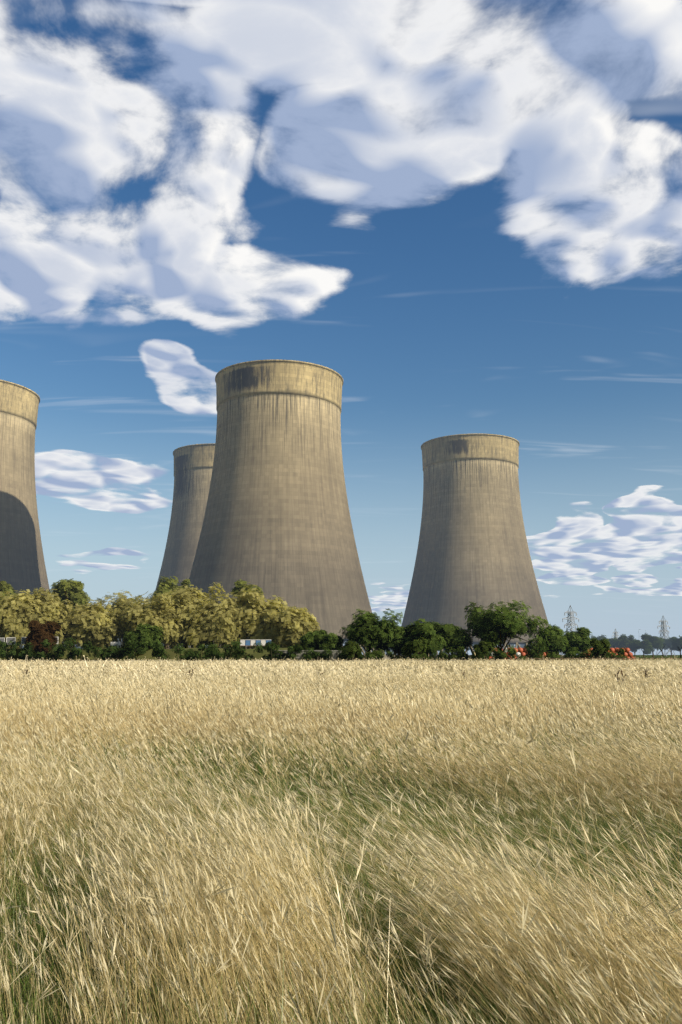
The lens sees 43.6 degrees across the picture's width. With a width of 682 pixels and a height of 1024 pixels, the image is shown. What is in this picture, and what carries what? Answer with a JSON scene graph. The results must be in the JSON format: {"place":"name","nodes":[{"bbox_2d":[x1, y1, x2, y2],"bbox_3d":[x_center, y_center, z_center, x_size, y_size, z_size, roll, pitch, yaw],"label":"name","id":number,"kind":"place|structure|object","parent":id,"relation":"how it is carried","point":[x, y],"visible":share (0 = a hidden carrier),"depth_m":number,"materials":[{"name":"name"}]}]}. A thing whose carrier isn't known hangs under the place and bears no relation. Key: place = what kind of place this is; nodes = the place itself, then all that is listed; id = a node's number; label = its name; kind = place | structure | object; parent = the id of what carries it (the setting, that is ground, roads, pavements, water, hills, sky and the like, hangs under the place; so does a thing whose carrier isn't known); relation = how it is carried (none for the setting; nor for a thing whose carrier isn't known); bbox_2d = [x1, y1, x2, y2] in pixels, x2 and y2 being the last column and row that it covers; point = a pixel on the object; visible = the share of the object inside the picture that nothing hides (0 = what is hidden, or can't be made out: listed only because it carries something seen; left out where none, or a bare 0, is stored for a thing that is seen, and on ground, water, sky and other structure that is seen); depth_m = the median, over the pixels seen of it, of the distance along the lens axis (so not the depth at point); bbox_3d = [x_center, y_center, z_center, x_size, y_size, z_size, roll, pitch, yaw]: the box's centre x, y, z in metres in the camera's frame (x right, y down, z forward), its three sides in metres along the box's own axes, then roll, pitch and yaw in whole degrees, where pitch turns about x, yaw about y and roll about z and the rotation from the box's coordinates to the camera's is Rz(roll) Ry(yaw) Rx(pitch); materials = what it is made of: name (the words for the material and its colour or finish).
{"place":"outdoors","nodes":[
{"label":"outdoors","id":0,"kind":"place"},
{"bbox_2d":[0,648,318,661],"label":"hedge","id":1,"kind":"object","parent":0,"point":[148,653],"depth_m":133.69,"materials":[{"name":"green plant"}]},
{"bbox_2d":[0,589,49,648],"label":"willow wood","id":2,"kind":"object","parent":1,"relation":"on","point":[13,613],"visible":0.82,"depth_m":140.94,"materials":[{"name":"yellow plant"}]},
{"bbox_2d":[23,587,73,643],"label":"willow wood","id":3,"kind":"object","parent":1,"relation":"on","point":[56,610],"visible":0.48,"depth_m":143.77,"materials":[{"name":"yellow plant"}]},
{"bbox_2d":[57,599,125,647],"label":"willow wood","id":4,"kind":"object","parent":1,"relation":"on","point":[93,624],"visible":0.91,"depth_m":143.57,"materials":[{"name":"yellow plant"}]},
{"bbox_2d":[116,592,187,648],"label":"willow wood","id":5,"kind":"object","parent":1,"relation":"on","point":[161,610],"visible":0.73,"depth_m":142.91,"materials":[{"name":"yellow plant"}]},
{"bbox_2d":[182,596,248,648],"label":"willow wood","id":6,"kind":"object","parent":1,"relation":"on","point":[202,627],"visible":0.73,"depth_m":142.71,"materials":[{"name":"yellow plant"}]},
{"bbox_2d":[243,598,288,648],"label":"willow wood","id":7,"kind":"object","parent":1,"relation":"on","point":[276,607],"visible":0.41,"depth_m":143.13,"materials":[{"name":"yellow plant"}]},
{"bbox_2d":[319,632,343,649],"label":"bush wood","id":8,"kind":"object","parent":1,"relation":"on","point":[332,641],"visible":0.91,"depth_m":133.67,"materials":[{"name":"green plant"}]},
{"bbox_2d":[169,644,394,659],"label":"tower legs","id":9,"kind":"object","parent":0,"point":[385,657],"visible":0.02,"depth_m":319.56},
{"bbox_2d":[0,0,681,654],"label":"sky","id":10,"kind":"structure","parent":0,"point":[466,213],"materials":[{"name":"blue"}]},
{"bbox_2d":[0,655,681,1023],"bbox_3d":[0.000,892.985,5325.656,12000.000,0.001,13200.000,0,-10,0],"label":"ground","id":11,"kind":"structure","parent":0,"point":[659,657],"depth_m":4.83,"materials":[{"name":"beige plant"}]},
{"bbox_2d":[0,581,15,599],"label":"tree","id":12,"kind":"object","parent":11,"relation":"on","point":[5,586],"visible":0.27,"depth_m":159.26,"materials":[{"name":"green plant"}]},
{"bbox_2d":[6,637,15,643],"bbox_3d":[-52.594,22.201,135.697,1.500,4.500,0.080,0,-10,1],"label":"building","id":13,"kind":"structure","parent":11,"relation":"on","point":[8,639],"depth_m":135.99,"materials":[{"name":"white paint"}]},
{"bbox_2d":[21,637,25,646],"bbox_3d":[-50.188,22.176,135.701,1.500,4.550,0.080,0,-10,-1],"label":"building","id":14,"kind":"structure","parent":11,"relation":"on","point":[23,639],"depth_m":135.96,"materials":[{"name":"white paint"}]},
{"bbox_2d":[0,380,49,595],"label":"tower","id":15,"kind":"structure","parent":11,"relation":"on","point":[22,564],"depth_m":355.84,"materials":[{"name":"concrete"}]},
{"bbox_2d":[24,620,60,653],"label":"bush wood","id":16,"kind":"object","parent":11,"relation":"on","point":[38,634],"visible":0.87,"depth_m":132.60,"materials":[{"name":"brown plant"}]},
{"bbox_2d":[48,578,89,609],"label":"tree","id":17,"kind":"object","parent":11,"relation":"on","point":[72,591],"visible":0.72,"depth_m":159.99,"materials":[{"name":"green plant"}]},
{"bbox_2d":[111,642,121,647],"bbox_3d":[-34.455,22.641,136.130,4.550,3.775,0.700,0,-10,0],"label":"building","id":18,"kind":"structure","parent":11,"relation":"on","point":[116,643],"depth_m":136.06,"materials":[{"name":"white paint"}]},
{"bbox_2d":[85,590,153,647],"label":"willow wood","id":19,"kind":"object","parent":11,"relation":"on","point":[113,604],"visible":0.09,"depth_m":149.07,"materials":[{"name":"yellow plant"}]},
{"bbox_2d":[122,623,164,653],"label":"bush wood","id":20,"kind":"object","parent":11,"relation":"on","point":[146,636],"visible":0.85,"depth_m":134.13,"materials":[{"name":"green plant"}]},
{"bbox_2d":[149,576,190,648],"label":"tree","id":21,"kind":"object","parent":11,"relation":"on","point":[165,583],"visible":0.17,"depth_m":163.41,"materials":[{"name":"green plant"}]},
{"bbox_2d":[0,637,365,661],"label":"hedge","id":22,"kind":"object","parent":11,"relation":"on","point":[159,651],"visible":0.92,"depth_m":130.42,"materials":[{"name":"green plant"}]},
{"bbox_2d":[155,443,214,644],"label":"tower","id":23,"kind":"structure","parent":11,"relation":"on","point":[193,465],"depth_m":460.70,"materials":[{"name":"concrete"}]},
{"bbox_2d":[154,582,224,647],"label":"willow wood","id":24,"kind":"object","parent":11,"relation":"on","point":[195,597],"visible":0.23,"depth_m":147.12,"materials":[{"name":"yellow plant"}]},
{"bbox_2d":[210,582,284,648],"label":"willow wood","id":25,"kind":"object","parent":11,"relation":"on","point":[251,602],"visible":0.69,"depth_m":143.93,"materials":[{"name":"yellow plant"}]},
{"bbox_2d":[231,579,264,648],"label":"tree","id":26,"kind":"object","parent":11,"relation":"on","point":[239,585],"visible":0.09,"depth_m":161.92,"materials":[{"name":"green plant"}]},
{"bbox_2d":[240,640,270,646],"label":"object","id":27,"kind":"object","parent":11,"relation":"on","point":[251,642],"visible":0.62,"depth_m":136.08,"materials":[{"name":"white paint"}]},
{"bbox_2d":[189,359,371,640],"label":"tower","id":28,"kind":"structure","parent":11,"relation":"on","point":[277,520],"depth_m":325.04,"materials":[{"name":"concrete"}]},
{"bbox_2d":[270,606,319,647],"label":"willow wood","id":29,"kind":"object","parent":11,"relation":"on","point":[291,626],"visible":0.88,"depth_m":139.51,"materials":[{"name":"yellow plant"}]},
{"bbox_2d":[279,650,342,661],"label":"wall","id":30,"kind":"structure","parent":11,"relation":"on","point":[298,657],"depth_m":132.44,"materials":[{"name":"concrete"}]},
{"bbox_2d":[299,627,327,649],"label":"bush wood","id":31,"kind":"object","parent":11,"relation":"on","point":[310,639],"visible":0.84,"depth_m":134.57,"materials":[{"name":"green plant"}]},
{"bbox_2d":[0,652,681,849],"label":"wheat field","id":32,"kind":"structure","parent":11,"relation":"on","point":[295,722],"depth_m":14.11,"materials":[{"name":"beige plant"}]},
{"bbox_2d":[0,655,681,690],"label":"wheat field","id":33,"kind":"structure","parent":11,"relation":"on","point":[602,667],"depth_m":55.15,"materials":[{"name":"beige plant"}]},
{"bbox_2d":[341,641,361,660],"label":"shrub wood","id":34,"kind":"object","parent":11,"relation":"on","point":[351,649],"visible":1,"depth_m":128.80,"materials":[{"name":"green plant"}]},
{"bbox_2d":[338,608,403,651],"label":"bush wood","id":35,"kind":"object","parent":11,"relation":"on","point":[368,630],"visible":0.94,"depth_m":132.92,"materials":[{"name":"green plant"}]},
{"bbox_2d":[375,622,412,656],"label":"bush wood","id":36,"kind":"object","parent":11,"relation":"on","point":[395,645],"visible":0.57,"depth_m":134.73,"materials":[{"name":"green plant"}]},
{"bbox_2d":[401,637,427,660],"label":"shrub wood","id":37,"kind":"object","parent":11,"relation":"on","point":[416,648],"visible":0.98,"depth_m":128.19,"materials":[{"name":"green plant"}]},
{"bbox_2d":[404,618,450,655],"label":"bush wood","id":38,"kind":"object","parent":11,"relation":"on","point":[427,631],"visible":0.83,"depth_m":133.20,"materials":[{"name":"green plant"}]},
{"bbox_2d":[435,623,473,657],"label":"bush wood","id":39,"kind":"object","parent":11,"relation":"on","point":[457,636],"visible":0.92,"depth_m":135.41,"materials":[{"name":"green plant"}]},
{"bbox_2d":[401,433,547,644],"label":"tower","id":40,"kind":"structure","parent":11,"relation":"on","point":[473,545],"depth_m":436.24,"materials":[{"name":"concrete"}]},
{"bbox_2d":[472,640,494,659],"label":"shrub wood","id":41,"kind":"object","parent":11,"relation":"on","point":[482,649],"visible":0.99,"depth_m":128.54,"materials":[{"name":"green plant"}]},
{"bbox_2d":[364,645,627,661],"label":"hedge","id":42,"kind":"object","parent":11,"relation":"on","point":[495,654],"visible":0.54,"depth_m":131.80,"materials":[{"name":"green plant"}]},
{"bbox_2d":[464,600,551,659],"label":"bush wood","id":43,"kind":"object","parent":11,"relation":"on","point":[496,627],"visible":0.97,"depth_m":133.75,"materials":[{"name":"green plant"}]},
{"bbox_2d":[486,648,545,660],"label":"bales","id":44,"kind":"object","parent":11,"relation":"on","point":[521,651],"visible":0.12,"depth_m":220.74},
{"bbox_2d":[536,624,568,654],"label":"bush wood","id":45,"kind":"object","parent":11,"relation":"on","point":[557,640],"visible":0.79,"depth_m":138.54,"materials":[{"name":"green plant"}]},
{"bbox_2d":[561,605,578,654],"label":"pylon","id":46,"kind":"object","parent":11,"relation":"on","point":[570,614],"visible":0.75,"depth_m":783.21,"materials":[{"name":"metal"}]},
{"bbox_2d":[561,627,593,654],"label":"bush wood","id":47,"kind":"object","parent":11,"relation":"on","point":[578,638],"visible":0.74,"depth_m":140.78,"materials":[{"name":"green plant"}]},
{"bbox_2d":[591,634,606,639],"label":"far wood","id":48,"kind":"object","parent":11,"relation":"on","point":[600,637],"visible":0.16,"depth_m":490.75,"materials":[{"name":"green plant"}]},
{"bbox_2d":[589,638,611,659],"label":"shrub wood","id":49,"kind":"object","parent":11,"relation":"on","point":[601,647],"visible":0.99,"depth_m":128.33,"materials":[{"name":"green plant"}]},
{"bbox_2d":[589,648,635,659],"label":"bales","id":50,"kind":"object","parent":11,"relation":"on","point":[627,652],"visible":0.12,"depth_m":223.67,"materials":[{"name":"orange plant"}]},
{"bbox_2d":[608,637,617,647],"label":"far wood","id":51,"kind":"object","parent":11,"relation":"on","point":[610,640],"visible":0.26,"depth_m":415.83,"materials":[{"name":"green plant"}]},
{"bbox_2d":[615,667,625,682],"bbox_3d":[8.066,5.166,24.527,0.231,1.407,0.393,-9,-13,42],"label":"dock","id":52,"kind":"object","parent":11,"relation":"on","point":[622,675],"visible":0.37,"depth_m":24.59,"materials":[{"name":"brown plant"}]},
{"bbox_2d":[613,634,636,651],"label":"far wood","id":53,"kind":"object","parent":11,"relation":"on","point":[622,640],"visible":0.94,"depth_m":396.68,"materials":[{"name":"green plant"}]},
{"bbox_2d":[629,639,654,657],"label":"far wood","id":54,"kind":"object","parent":11,"relation":"on","point":[645,645],"visible":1,"depth_m":382.95,"materials":[{"name":"green plant"}]},
{"bbox_2d":[639,633,663,657],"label":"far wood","id":55,"kind":"object","parent":11,"relation":"on","point":[656,642],"visible":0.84,"depth_m":398.01,"materials":[{"name":"green plant"}]},
{"bbox_2d":[656,616,674,655],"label":"pylon","id":56,"kind":"object","parent":11,"relation":"on","point":[663,626],"visible":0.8,"depth_m":989.44,"materials":[{"name":"metal"}]},
{"bbox_2d":[661,636,674,656],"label":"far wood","id":57,"kind":"object","parent":11,"relation":"on","point":[667,642],"visible":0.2,"depth_m":466.99,"materials":[{"name":"green plant"}]},
{"bbox_2d":[663,644,674,657],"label":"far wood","id":58,"kind":"object","parent":11,"relation":"on","point":[666,647],"visible":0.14,"depth_m":490.31,"materials":[{"name":"green plant"}]},
{"bbox_2d":[669,635,681,657],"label":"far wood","id":59,"kind":"object","parent":11,"relation":"on","point":[676,645],"visible":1,"depth_m":384.90,"materials":[{"name":"green plant"}]},
{"bbox_2d":[393,642,563,658],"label":"tower legs","id":60,"kind":"object","parent":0,"point":[517,645],"visible":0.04,"depth_m":411.33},
{"bbox_2d":[526,657,680,660],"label":"hedge","id":61,"kind":"object","parent":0,"point":[598,658],"visible":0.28,"depth_m":128.30,"materials":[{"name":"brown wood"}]}
]}

